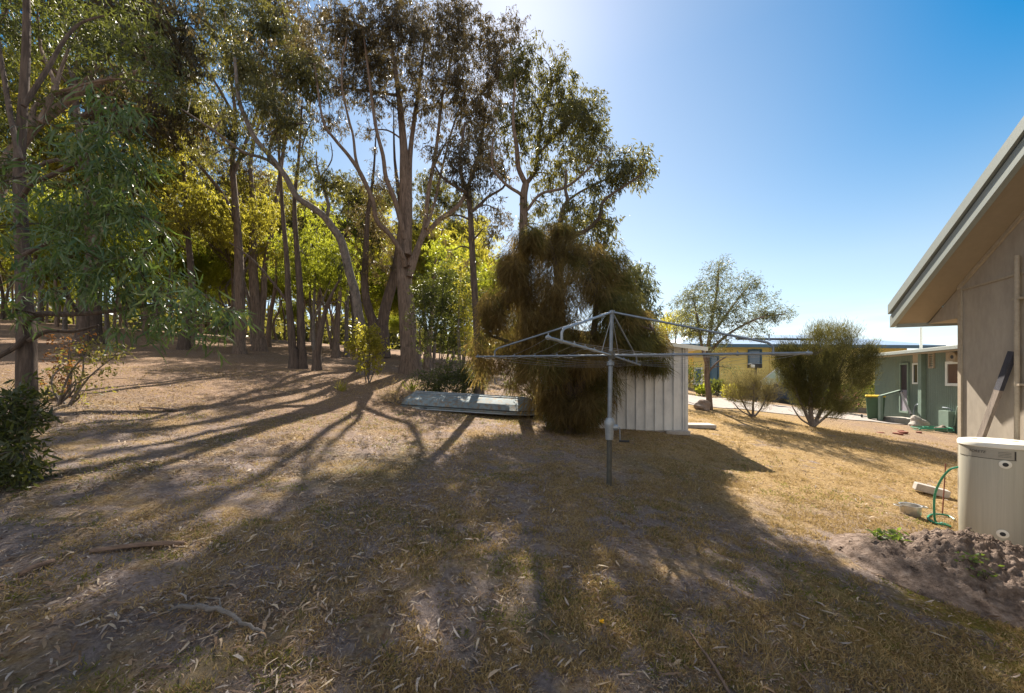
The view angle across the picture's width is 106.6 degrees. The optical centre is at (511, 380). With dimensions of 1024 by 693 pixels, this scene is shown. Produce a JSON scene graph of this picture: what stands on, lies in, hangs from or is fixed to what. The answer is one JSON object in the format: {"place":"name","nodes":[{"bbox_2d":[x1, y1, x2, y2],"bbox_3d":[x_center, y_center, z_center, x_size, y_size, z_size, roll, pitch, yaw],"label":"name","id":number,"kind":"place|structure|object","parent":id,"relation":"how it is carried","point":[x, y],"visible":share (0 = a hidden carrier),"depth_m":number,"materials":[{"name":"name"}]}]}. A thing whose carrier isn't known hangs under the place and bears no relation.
{"place":"outdoors","nodes":[
{"label":"outdoors","id":0,"kind":"place"},
{"bbox_2d":[0,319,1023,692],"bbox_3d":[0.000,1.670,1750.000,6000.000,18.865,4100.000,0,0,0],"label":"ground","id":1,"kind":"structure","parent":0,"point":[94,649],"depth_m":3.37,"materials":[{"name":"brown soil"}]},
{"bbox_2d":[0,247,4,319],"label":"forest gum","id":2,"kind":"object","parent":1,"relation":"on","point":[2,313],"depth_m":32.00,"materials":[{"name":"brown plant"}]},
{"bbox_2d":[0,253,33,319],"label":"forest gum","id":3,"kind":"object","parent":1,"relation":"on","point":[12,289],"visible":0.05,"depth_m":40.38,"materials":[{"name":"green plant"}]},
{"bbox_2d":[0,199,45,323],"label":"forest gum","id":4,"kind":"object","parent":1,"relation":"on","point":[43,281],"visible":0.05,"depth_m":25.82,"materials":[{"name":"green plant"}]},
{"bbox_2d":[0,370,67,492],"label":"shrub","id":5,"kind":"object","parent":1,"relation":"on","point":[17,465],"visible":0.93,"depth_m":3.39,"materials":[{"name":"green plant"}]},
{"bbox_2d":[17,558,55,575],"bbox_3d":[-2.950,1.153,2.372,0.048,0.042,0.158,0,0,19],"label":"bark strip","id":6,"kind":"object","parent":1,"relation":"on","point":[35,566],"visible":1,"depth_m":2.36,"materials":[{"name":"wood"}]},
{"bbox_2d":[0,254,76,322],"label":"forest gum","id":7,"kind":"object","parent":1,"relation":"on","point":[7,263],"visible":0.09,"depth_m":37.55,"materials":[{"name":"green plant"}]},
{"bbox_2d":[3,173,112,326],"bbox_3d":[-29.494,-8.470,24.800,5.822,10.474,5.500,0,0,-5],"label":"forest gum","id":8,"kind":"object","parent":1,"relation":"on","point":[57,322],"visible":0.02,"depth_m":24.55,"materials":[{"name":"green plant"}]},
{"bbox_2d":[39,329,96,399],"bbox_3d":[-7.664,-0.182,6.555,0.621,1.435,0.801,0,0,0],"label":"shrub","id":9,"kind":"object","parent":1,"relation":"on","point":[69,363],"visible":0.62,"depth_m":6.52,"materials":[{"name":"green plant"}]},
{"bbox_2d":[0,184,145,329],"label":"forest gum","id":10,"kind":"object","parent":1,"relation":"on","point":[64,319],"visible":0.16,"depth_m":20.34,"materials":[{"name":"green plant"}]},
{"bbox_2d":[0,29,158,193],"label":"forest gum","id":11,"kind":"object","parent":1,"relation":"on","point":[53,166],"visible":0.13,"depth_m":14.51,"materials":[{"name":"green plant"}]},
{"bbox_2d":[38,329,138,404],"bbox_3d":[-7.257,-0.134,6.331,2.213,1.418,0.842,0,0,10],"label":"shrub","id":12,"kind":"object","parent":1,"relation":"on","point":[61,398],"visible":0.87,"depth_m":6.19,"materials":[{"name":"green plant"}]},
{"bbox_2d":[27,142,149,229],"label":"forest gum","id":13,"kind":"object","parent":1,"relation":"on","point":[62,184],"depth_m":23.56,"materials":[{"name":"green plant"}]},
{"bbox_2d":[0,0,178,344],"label":"gum tree","id":14,"kind":"object","parent":1,"relation":"on","point":[96,319],"visible":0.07,"depth_m":15.35,"materials":[{"name":"green plant"}]},
{"bbox_2d":[0,0,199,209],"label":"wattle tree","id":15,"kind":"object","parent":1,"relation":"on","point":[53,110],"visible":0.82,"depth_m":6.77,"materials":[{"name":"green plant"}]},
{"bbox_2d":[2,0,242,356],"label":"forest gum","id":16,"kind":"object","parent":1,"relation":"on","point":[184,46],"visible":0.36,"depth_m":12.46,"materials":[{"name":"green plant"}]},
{"bbox_2d":[0,0,262,426],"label":"wattle tree","id":17,"kind":"object","parent":1,"relation":"on","point":[25,316],"visible":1,"depth_m":4.37,"materials":[{"name":"green plant"}]},
{"bbox_2d":[89,541,186,552],"bbox_3d":[-2.618,1.159,2.695,0.518,0.048,0.077,0,0,-22],"label":"bark strip","id":18,"kind":"object","parent":1,"relation":"on","point":[134,545],"visible":1,"depth_m":2.67,"materials":[{"name":"brown wood"}]},
{"bbox_2d":[112,255,170,326],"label":"forest gum","id":19,"kind":"object","parent":1,"relation":"on","point":[134,286],"visible":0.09,"depth_m":32.08,"materials":[{"name":"green plant"}]},
{"bbox_2d":[111,149,216,335],"bbox_3d":[-23.082,-8.377,24.371,5.868,11.743,5.838,0,0,3],"label":"forest gum","id":20,"kind":"object","parent":1,"relation":"on","point":[163,236],"visible":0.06,"depth_m":24.26,"materials":[{"name":"green plant"}]},
{"bbox_2d":[104,83,234,349],"bbox_3d":[-14.405,-6.699,16.390,4.152,11.101,4.674,0,0,0],"label":"gum tree","id":21,"kind":"object","parent":1,"relation":"on","point":[189,189],"visible":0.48,"depth_m":16.41,"materials":[{"name":"green plant"}]},
{"bbox_2d":[116,224,233,335],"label":"forest gum","id":22,"kind":"object","parent":1,"relation":"on","point":[203,265],"visible":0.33,"depth_m":27.48,"materials":[{"name":"green plant"}]},
{"bbox_2d":[114,132,245,345],"bbox_3d":[-16.270,-7.045,18.730,5.552,11.169,5.582,0,0,-43],"label":"forest gum","id":23,"kind":"object","parent":1,"relation":"on","point":[200,177],"visible":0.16,"depth_m":19.02,"materials":[{"name":"green plant"}]},
{"bbox_2d":[183,282,230,334],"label":"forest gum","id":24,"kind":"object","parent":1,"relation":"on","point":[213,295],"visible":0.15,"depth_m":45.31,"materials":[{"name":"green plant"}]},
{"bbox_2d":[119,0,304,353],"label":"gum tree","id":25,"kind":"object","parent":1,"relation":"on","point":[272,29],"visible":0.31,"depth_m":17.29,"materials":[{"name":"green plant"}]},
{"bbox_2d":[160,597,265,637],"bbox_3d":[-1.583,1.282,2.098,0.648,0.104,0.159,0,0,8],"label":"fallen branch","id":26,"kind":"object","parent":1,"relation":"on","point":[218,608],"visible":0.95,"depth_m":2.09,"materials":[{"name":"wood"}]},
{"bbox_2d":[178,231,260,336],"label":"forest gum","id":27,"kind":"object","parent":1,"relation":"on","point":[223,281],"visible":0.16,"depth_m":34.56,"materials":[{"name":"green plant"}]},
{"bbox_2d":[168,204,281,269],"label":"forest gum","id":28,"kind":"object","parent":1,"relation":"on","point":[260,259],"visible":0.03,"depth_m":28.98,"materials":[{"name":"green plant"}]},
{"bbox_2d":[182,170,270,341],"bbox_3d":[-19.748,-8.698,27.101,6.930,12.468,6.547,0,0,-36],"label":"forest gum","id":29,"kind":"object","parent":1,"relation":"on","point":[210,245],"visible":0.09,"depth_m":27.08,"materials":[{"name":"green plant"}]},
{"bbox_2d":[167,167,291,315],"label":"sapling","id":30,"kind":"object","parent":1,"relation":"on","point":[259,215],"visible":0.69,"depth_m":19.32,"materials":[{"name":"green plant"}]},
{"bbox_2d":[176,166,309,344],"bbox_3d":[-17.937,-7.817,24.827,7.709,11.487,8.092,0,0,43],"label":"forest gum","id":31,"kind":"object","parent":1,"relation":"on","point":[261,248],"visible":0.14,"depth_m":24.53,"materials":[{"name":"green plant"}]},
{"bbox_2d":[0,289,528,355],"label":"wood","id":32,"kind":"object","parent":1,"relation":"on","point":[394,339],"visible":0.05,"depth_m":68.43,"materials":[{"name":"green plant"}]},
{"bbox_2d":[158,22,372,374],"bbox_3d":[-8.118,-5.359,11.964,6.679,10.781,3.064,0,0,0],"label":"gum tree","id":33,"kind":"object","parent":1,"relation":"on","point":[239,70],"visible":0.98,"depth_m":11.83,"materials":[{"name":"green plant"}]},
{"bbox_2d":[229,23,306,368],"bbox_3d":[-8.434,-5.936,13.366,2.042,11.496,3.234,0,0,0],"label":"gum tree","id":34,"kind":"object","parent":1,"relation":"on","point":[293,362],"visible":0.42,"depth_m":13.41,"materials":[{"name":"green plant"}]},
{"bbox_2d":[209,0,328,351],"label":"gum tree","id":35,"kind":"object","parent":1,"relation":"on","point":[258,299],"visible":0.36,"depth_m":19.92,"materials":[{"name":"green plant"}]},
{"bbox_2d":[233,258,321,305],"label":"forest gum","id":36,"kind":"object","parent":1,"relation":"on","point":[280,285],"visible":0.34,"depth_m":30.77,"materials":[{"name":"green plant"}]},
{"bbox_2d":[261,157,313,346],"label":"gum tree","id":37,"kind":"object","parent":1,"relation":"on","point":[269,324],"visible":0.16,"depth_m":24.47,"materials":[{"name":"green plant"}]},
{"bbox_2d":[273,300,309,321],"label":"forest gum","id":38,"kind":"object","parent":1,"relation":"on","point":[294,310],"visible":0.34,"depth_m":56.29,"materials":[{"name":"green plant"}]},
{"bbox_2d":[271,200,330,348],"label":"forest gum","id":39,"kind":"object","parent":1,"relation":"on","point":[310,309],"visible":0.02,"depth_m":28.55,"materials":[{"name":"brown plant"}]},
{"bbox_2d":[271,44,333,368],"bbox_3d":[-7.341,-5.721,13.442,1.999,11.068,3.578,0,0,-25],"label":"gum tree","id":40,"kind":"object","parent":1,"relation":"on","point":[305,77],"visible":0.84,"depth_m":13.31,"materials":[{"name":"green plant"}]},
{"bbox_2d":[262,200,369,353],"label":"sapling","id":41,"kind":"object","parent":1,"relation":"on","point":[318,273],"visible":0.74,"depth_m":15.72,"materials":[{"name":"green plant"}]},
{"bbox_2d":[267,181,372,351],"bbox_3d":[-12.248,-6.986,24.449,5.983,10.764,5.652,0,0,-35],"label":"forest gum","id":42,"kind":"object","parent":1,"relation":"on","point":[300,222],"visible":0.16,"depth_m":23.65,"materials":[{"name":"green plant"}]},
{"bbox_2d":[311,249,357,370],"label":"gum tree","id":43,"kind":"object","parent":1,"relation":"on","point":[316,361],"visible":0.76,"depth_m":13.22,"materials":[{"name":"brown plant"}]},
{"bbox_2d":[317,227,362,357],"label":"gum tree","id":44,"kind":"object","parent":1,"relation":"on","point":[335,348],"visible":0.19,"depth_m":20.92,"materials":[{"name":"green plant"}]},
{"bbox_2d":[329,191,363,356],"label":"gum tree","id":45,"kind":"object","parent":1,"relation":"on","point":[346,331],"visible":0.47,"depth_m":22.43,"materials":[{"name":"green plant"}]},
{"bbox_2d":[301,180,396,352],"bbox_3d":[-12.153,-7.909,27.082,8.351,12.444,8.766,0,0,18],"label":"forest gum","id":46,"kind":"object","parent":1,"relation":"on","point":[374,248],"visible":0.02,"depth_m":27.44,"materials":[{"name":"green plant"}]},
{"bbox_2d":[306,169,397,325],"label":"forest gum","id":47,"kind":"object","parent":1,"relation":"on","point":[357,196],"visible":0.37,"depth_m":23.09,"materials":[{"name":"green plant"}]},
{"bbox_2d":[330,250,392,316],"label":"forest gum","id":48,"kind":"object","parent":1,"relation":"on","point":[372,286],"visible":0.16,"depth_m":29.64,"materials":[{"name":"green plant"}]},
{"bbox_2d":[338,317,390,382],"bbox_3d":[-4.471,-0.887,11.632,1.512,1.977,1.326,0,0,0],"label":"shrub","id":49,"kind":"object","parent":1,"relation":"on","point":[376,344],"visible":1,"depth_m":11.50,"materials":[{"name":"green plant"}]},
{"bbox_2d":[342,114,398,358],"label":"gum tree","id":50,"kind":"object","parent":1,"relation":"on","point":[382,322],"visible":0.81,"depth_m":16.02,"materials":[{"name":"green plant"}]},
{"bbox_2d":[388,313,399,335],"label":"forest gum","id":51,"kind":"object","parent":1,"relation":"on","point":[394,322],"visible":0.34,"depth_m":59.19,"materials":[{"name":"green plant"}]},
{"bbox_2d":[377,378,415,407],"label":"shrub","id":52,"kind":"object","parent":1,"relation":"on","point":[393,397],"visible":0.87,"depth_m":9.33,"materials":[{"name":"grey plant"}]},
{"bbox_2d":[369,258,427,318],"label":"forest gum","id":53,"kind":"object","parent":1,"relation":"on","point":[380,287],"visible":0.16,"depth_m":25.10,"materials":[{"name":"green plant"}]},
{"bbox_2d":[271,0,530,375],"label":"gum tree","id":54,"kind":"object","parent":1,"relation":"on","point":[360,36],"visible":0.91,"depth_m":14.25,"materials":[{"name":"green plant"}]},
{"bbox_2d":[369,222,485,336],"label":"forest gum","id":55,"kind":"object","parent":1,"relation":"on","point":[422,251],"visible":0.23,"depth_m":21.85,"materials":[{"name":"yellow plant"}]},
{"bbox_2d":[413,279,456,362],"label":"forest gum","id":56,"kind":"object","parent":1,"relation":"on","point":[420,306],"visible":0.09,"depth_m":26.01,"materials":[{"name":"green plant"}]},
{"bbox_2d":[392,168,481,353],"bbox_3d":[-6.346,-8.458,29.985,7.119,14.320,7.156,0,0,-41],"label":"forest gum","id":57,"kind":"object","parent":1,"relation":"on","point":[442,203],"visible":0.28,"depth_m":28.62,"materials":[{"name":"green plant"}]},
{"bbox_2d":[421,229,462,369],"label":"gum tree","id":58,"kind":"object","parent":1,"relation":"on","point":[438,248],"visible":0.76,"depth_m":16.01,"materials":[{"name":"green plant"}]},
{"bbox_2d":[402,254,487,380],"bbox_3d":[-2.171,-2.059,12.657,2.787,4.460,1.944,0,0,0],"label":"shrub","id":59,"kind":"object","parent":1,"relation":"on","point":[446,300],"visible":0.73,"depth_m":12.49,"materials":[{"name":"green plant"}]},
{"bbox_2d":[407,360,488,393],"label":"shrub","id":60,"kind":"object","parent":1,"relation":"on","point":[454,380],"visible":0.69,"depth_m":10.35,"materials":[{"name":"green plant"}]},
{"bbox_2d":[414,241,503,365],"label":"forest gum","id":61,"kind":"object","parent":1,"relation":"on","point":[483,283],"visible":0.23,"depth_m":19.61,"materials":[{"name":"green plant"}]},
{"bbox_2d":[413,211,506,363],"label":"forest gum","id":62,"kind":"object","parent":1,"relation":"on","point":[483,254],"visible":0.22,"depth_m":26.79,"materials":[{"name":"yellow plant"}]},
{"bbox_2d":[442,247,487,389],"bbox_3d":[-1.428,-1.862,11.815,1.353,4.530,1.450,0,0,-32],"label":"shrub","id":63,"kind":"object","parent":1,"relation":"on","point":[465,328],"visible":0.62,"depth_m":11.76,"materials":[{"name":"green plant"}]},
{"bbox_2d":[400,391,536,415],"bbox_3d":[-0.871,0.538,9.544,3.528,0.580,1.432,0,0,8],"label":"upturned dinghy","id":64,"kind":"object","parent":1,"relation":"on","point":[466,403],"visible":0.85,"depth_m":9.03,"materials":[{"name":"metal"}]},
{"bbox_2d":[420,122,520,393],"bbox_3d":[-1.132,-3.250,10.264,2.948,8.296,2.682,0,0,0],"label":"gum tree","id":65,"kind":"object","parent":1,"relation":"on","point":[459,162],"visible":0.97,"depth_m":10.34,"materials":[{"name":"green plant"}]},
{"bbox_2d":[465,212,514,275],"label":"forest gum","id":66,"kind":"object","parent":1,"relation":"on","point":[493,226],"visible":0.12,"depth_m":39.82,"materials":[{"name":"green plant"}]},
{"bbox_2d":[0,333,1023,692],"bbox_3d":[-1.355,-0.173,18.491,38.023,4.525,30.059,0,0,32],"label":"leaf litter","id":67,"kind":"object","parent":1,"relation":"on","point":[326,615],"visible":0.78,"depth_m":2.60,"materials":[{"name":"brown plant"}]},
{"bbox_2d":[490,28,628,380],"bbox_3d":[1.382,-4.671,10.781,3.898,9.491,2.402,0,0,0],"label":"gum tree","id":68,"kind":"object","parent":1,"relation":"on","point":[585,128],"visible":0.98,"depth_m":10.47,"materials":[{"name":"green plant"}]},
{"bbox_2d":[457,217,682,437],"bbox_3d":[1.188,-1.136,7.785,4.630,4.808,3.169,0,0,0],"label":"casuarina tree","id":69,"kind":"object","parent":1,"relation":"on","point":[571,402],"visible":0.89,"depth_m":7.34,"materials":[{"name":"green plant"}]},
{"bbox_2d":[525,138,661,285],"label":"gum tree","id":70,"kind":"object","parent":1,"relation":"on","point":[627,171],"visible":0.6,"depth_m":9.44,"materials":[{"name":"green plant"}]},
{"bbox_2d":[539,330,707,431],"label":"garden shed","id":71,"kind":"structure","parent":1,"relation":"on","point":[660,405],"depth_m":8.35,"materials":[{"name":"metal"}]},
{"bbox_2d":[617,257,664,329],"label":"sapling","id":72,"kind":"object","parent":1,"relation":"on","point":[646,290],"visible":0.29,"depth_m":10.93,"materials":[{"name":"green plant"}]},
{"bbox_2d":[475,310,812,486],"bbox_3d":[1.216,0.234,4.700,2.841,2.202,2.818,0,0,-17],"label":"rotary clothesline","id":73,"kind":"object","parent":1,"relation":"on","point":[611,426],"visible":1,"depth_m":4.65,"materials":[{"name":"metal"}]},
{"bbox_2d":[688,359,704,388],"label":"garden plant","id":74,"kind":"object","parent":1,"relation":"on","point":[692,372],"visible":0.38,"depth_m":19.75,"materials":[{"name":"green plant"}]},
{"bbox_2d":[688,423,716,428],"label":"paving slab","id":75,"kind":"structure","parent":1,"relation":"on","point":[702,425],"depth_m":9.20,"materials":[{"name":"concrete"}]},
{"bbox_2d":[694,399,710,410],"bbox_3d":[6.173,0.846,12.395,0.499,0.486,0.376,0,0,43],"label":"rock","id":76,"kind":"object","parent":1,"relation":"on","point":[703,405],"visible":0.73,"depth_m":12.27,"materials":[{"name":"beige stone"}]},
{"bbox_2d":[688,630,730,692],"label":"fallen stick","id":77,"kind":"object","parent":1,"relation":"on","point":[714,667],"visible":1,"depth_m":2.04,"materials":[{"name":"wood"}]},
{"bbox_2d":[710,377,728,395],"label":"garden plant","id":78,"kind":"object","parent":1,"relation":"on","point":[715,386],"visible":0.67,"depth_m":19.39,"materials":[{"name":"green plant"}]},
{"bbox_2d":[662,254,799,409],"bbox_3d":[7.423,-1.674,12.758,4.607,5.403,2.263,0,0,0],"label":"gum tree","id":79,"kind":"object","parent":1,"relation":"on","point":[715,307],"visible":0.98,"depth_m":12.61,"materials":[{"name":"green plant"}]},
{"bbox_2d":[718,362,784,416],"bbox_3d":[7.615,0.248,12.124,2.234,1.799,1.396,0,0,0],"label":"shrub","id":80,"kind":"object","parent":1,"relation":"on","point":[767,394],"visible":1,"depth_m":12.02,"materials":[{"name":"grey plant"}]},
{"bbox_2d":[749,382,829,407],"bbox_3d":[15.566,0.808,21.000,4.002,1.498,1.720,0,0,0],"label":"car","id":81,"kind":"object","parent":1,"relation":"on","point":[783,398],"visible":0.11,"depth_m":20.18,"materials":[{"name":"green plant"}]},
{"bbox_2d":[672,331,945,407],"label":"yellow house","id":82,"kind":"structure","parent":1,"relation":"on","point":[741,346],"depth_m":23.97,"materials":[{"name":"wood"}]},
{"bbox_2d":[710,356,718,381],"bbox_3d":[12.705,-0.705,23.940,0.571,1.745,0.080,0,0,0],"label":"window","id":83,"kind":"structure","parent":82,"relation":"in","point":[714,373],"depth_m":23.94,"materials":[{"name":"blue glass"}]},
{"bbox_2d":[748,349,761,363],"bbox_3d":[15.239,-1.410,23.940,0.873,1.141,0.080,0,0,0],"label":"window","id":84,"kind":"structure","parent":82,"relation":"in","point":[754,360],"depth_m":23.94,"materials":[{"name":"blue glass"}]},
{"bbox_2d":[768,311,889,426],"bbox_3d":[9.015,-0.364,10.987,3.443,3.415,1.707,0,0,0],"label":"shrub","id":85,"kind":"object","parent":1,"relation":"on","point":[814,369],"visible":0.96,"depth_m":10.79,"materials":[{"name":"green plant"}]},
{"bbox_2d":[893,502,927,517],"bbox_3d":[5.032,1.631,4.816,0.326,0.138,0.216,0,0,0],"label":"cooking pot","id":86,"kind":"object","parent":1,"relation":"on","point":[911,509],"visible":0.95,"depth_m":4.77,"materials":[{"name":"silver metal"}]},
{"bbox_2d":[875,327,957,433],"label":"green house","id":87,"kind":"structure","parent":1,"relation":"on","point":[924,380],"depth_m":13.79,"materials":[{"name":"wood"}]},
{"bbox_2d":[899,363,909,412],"bbox_3d":[15.315,0.275,14.889,0.090,1.947,0.542,0,0,19],"label":"door","id":88,"kind":"structure","parent":87,"relation":"in","point":[904,368],"depth_m":14.89,"materials":[{"name":"metal"}]},
{"bbox_2d":[912,363,917,383],"bbox_3d":[15.117,-0.274,14.261,0.060,0.784,0.351,0,0,19],"label":"window","id":89,"kind":"structure","parent":87,"relation":"in","point":[914,365],"depth_m":14.30,"materials":[{"name":"white glass"}]},
{"bbox_2d":[945,361,957,385],"bbox_3d":[14.494,-0.240,12.429,0.060,0.815,0.910,0,0,19],"label":"window","id":90,"kind":"structure","parent":87,"relation":"in","point":[951,368],"depth_m":12.63,"materials":[{"name":"white glass"}]},
{"bbox_2d":[908,415,929,427],"bbox_3d":[14.289,1.529,13.410,0.532,0.639,0.422,0,0,0],"label":"rock","id":91,"kind":"object","parent":1,"relation":"on","point":[915,420],"visible":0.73,"depth_m":13.30,"materials":[{"name":"stone"}]},
{"bbox_2d":[829,527,1023,629],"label":"soil mound","id":92,"kind":"object","parent":1,"relation":"on","point":[924,562],"visible":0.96,"depth_m":3.10,"materials":[{"name":"brown soil"}]},
{"bbox_2d":[866,527,909,542],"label":"weed","id":93,"kind":"object","parent":92,"relation":"on","point":[894,536],"visible":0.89,"depth_m":3.54,"materials":[{"name":"green plant"}]},
{"bbox_2d":[954,548,1003,566],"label":"weed","id":94,"kind":"object","parent":92,"relation":"on","point":[976,561],"visible":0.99,"depth_m":3.04,"materials":[{"name":"green plant"}]},
{"bbox_2d":[912,481,950,498],"bbox_3d":[6.319,1.643,5.748,0.374,0.182,0.150,0,0,32],"label":"timber offcut","id":95,"kind":"object","parent":1,"relation":"on","point":[925,488],"visible":1,"depth_m":5.71,"materials":[{"name":"wood"}]},
{"bbox_2d":[911,426,954,430],"bbox_3d":[13.802,1.559,12.491,1.175,0.130,0.750,0,0,0],"label":"coiled hose","id":96,"kind":"object","parent":1,"relation":"on","point":[926,428],"visible":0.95,"depth_m":12.37,"materials":[{"name":"green rubber"}]},
{"bbox_2d":[927,466,957,526],"bbox_3d":[5.223,1.351,4.632,0.916,0.808,0.252,0,0,-43],"label":"garden hose","id":97,"kind":"object","parent":1,"relation":"on","point":[934,513],"visible":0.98,"depth_m":4.58,"materials":[{"name":"green rubber"}]},
{"bbox_2d":[888,116,1023,440],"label":"cream house","id":98,"kind":"structure","parent":1,"relation":"on","point":[967,273],"depth_m":4.55,"materials":[{"name":"paint"}]},
{"bbox_2d":[976,351,1013,436],"bbox_3d":[5.557,0.397,4.438,0.075,1.472,0.432,0,0,-18],"label":"plank","id":99,"kind":"object","parent":98,"relation":"attached to","point":[1000,384],"visible":0.82,"depth_m":4.37,"materials":[{"name":"brown wood"}]},
{"bbox_2d":[957,437,1023,546],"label":"water heater","id":100,"kind":"object","parent":1,"relation":"on","point":[991,485],"visible":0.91,"depth_m":3.89,"materials":[{"name":"beige metal"}]},
{"bbox_2d":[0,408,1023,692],"bbox_3d":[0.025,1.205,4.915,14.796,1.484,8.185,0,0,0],"label":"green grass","id":101,"kind":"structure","parent":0,"point":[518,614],"depth_m":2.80,"materials":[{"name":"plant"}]},
{"bbox_2d":[0,0,1023,349],"label":"sky","id":102,"kind":"structure","parent":0,"point":[824,147],"materials":[{"name":"blue"}]},
{"bbox_2d":[688,395,907,424],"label":"path","id":103,"kind":"structure","parent":0,"point":[721,403],"depth_m":15.19,"materials":[{"name":"grey concrete"}]},
{"bbox_2d":[655,305,705,342],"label":"sapling","id":104,"kind":"object","parent":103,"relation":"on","point":[669,326],"visible":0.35,"depth_m":15.66,"materials":[{"name":"yellow plant"}]},
{"bbox_2d":[861,395,885,419],"bbox_3d":[14.470,1.060,15.285,0.719,0.990,0.836,0,0,42],"label":"wheelie bin","id":105,"kind":"object","parent":103,"relation":"on","point":[872,407],"visible":0.74,"depth_m":15.03,"materials":[{"name":"green plastic"}]},
{"bbox_2d":[883,416,909,424],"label":"door steps","id":106,"kind":"structure","parent":103,"relation":"on","point":[904,420],"depth_m":14.31,"materials":[{"name":"concrete"}]},
{"bbox_2d":[878,390,911,420],"bbox_3d":[14.499,1.121,14.551,0.766,1.537,1.632,0,0,36],"label":"hand rail","id":107,"kind":"object","parent":106,"relation":"on","point":[880,407],"visible":0.88,"depth_m":14.71,"materials":[{"name":"metal"}]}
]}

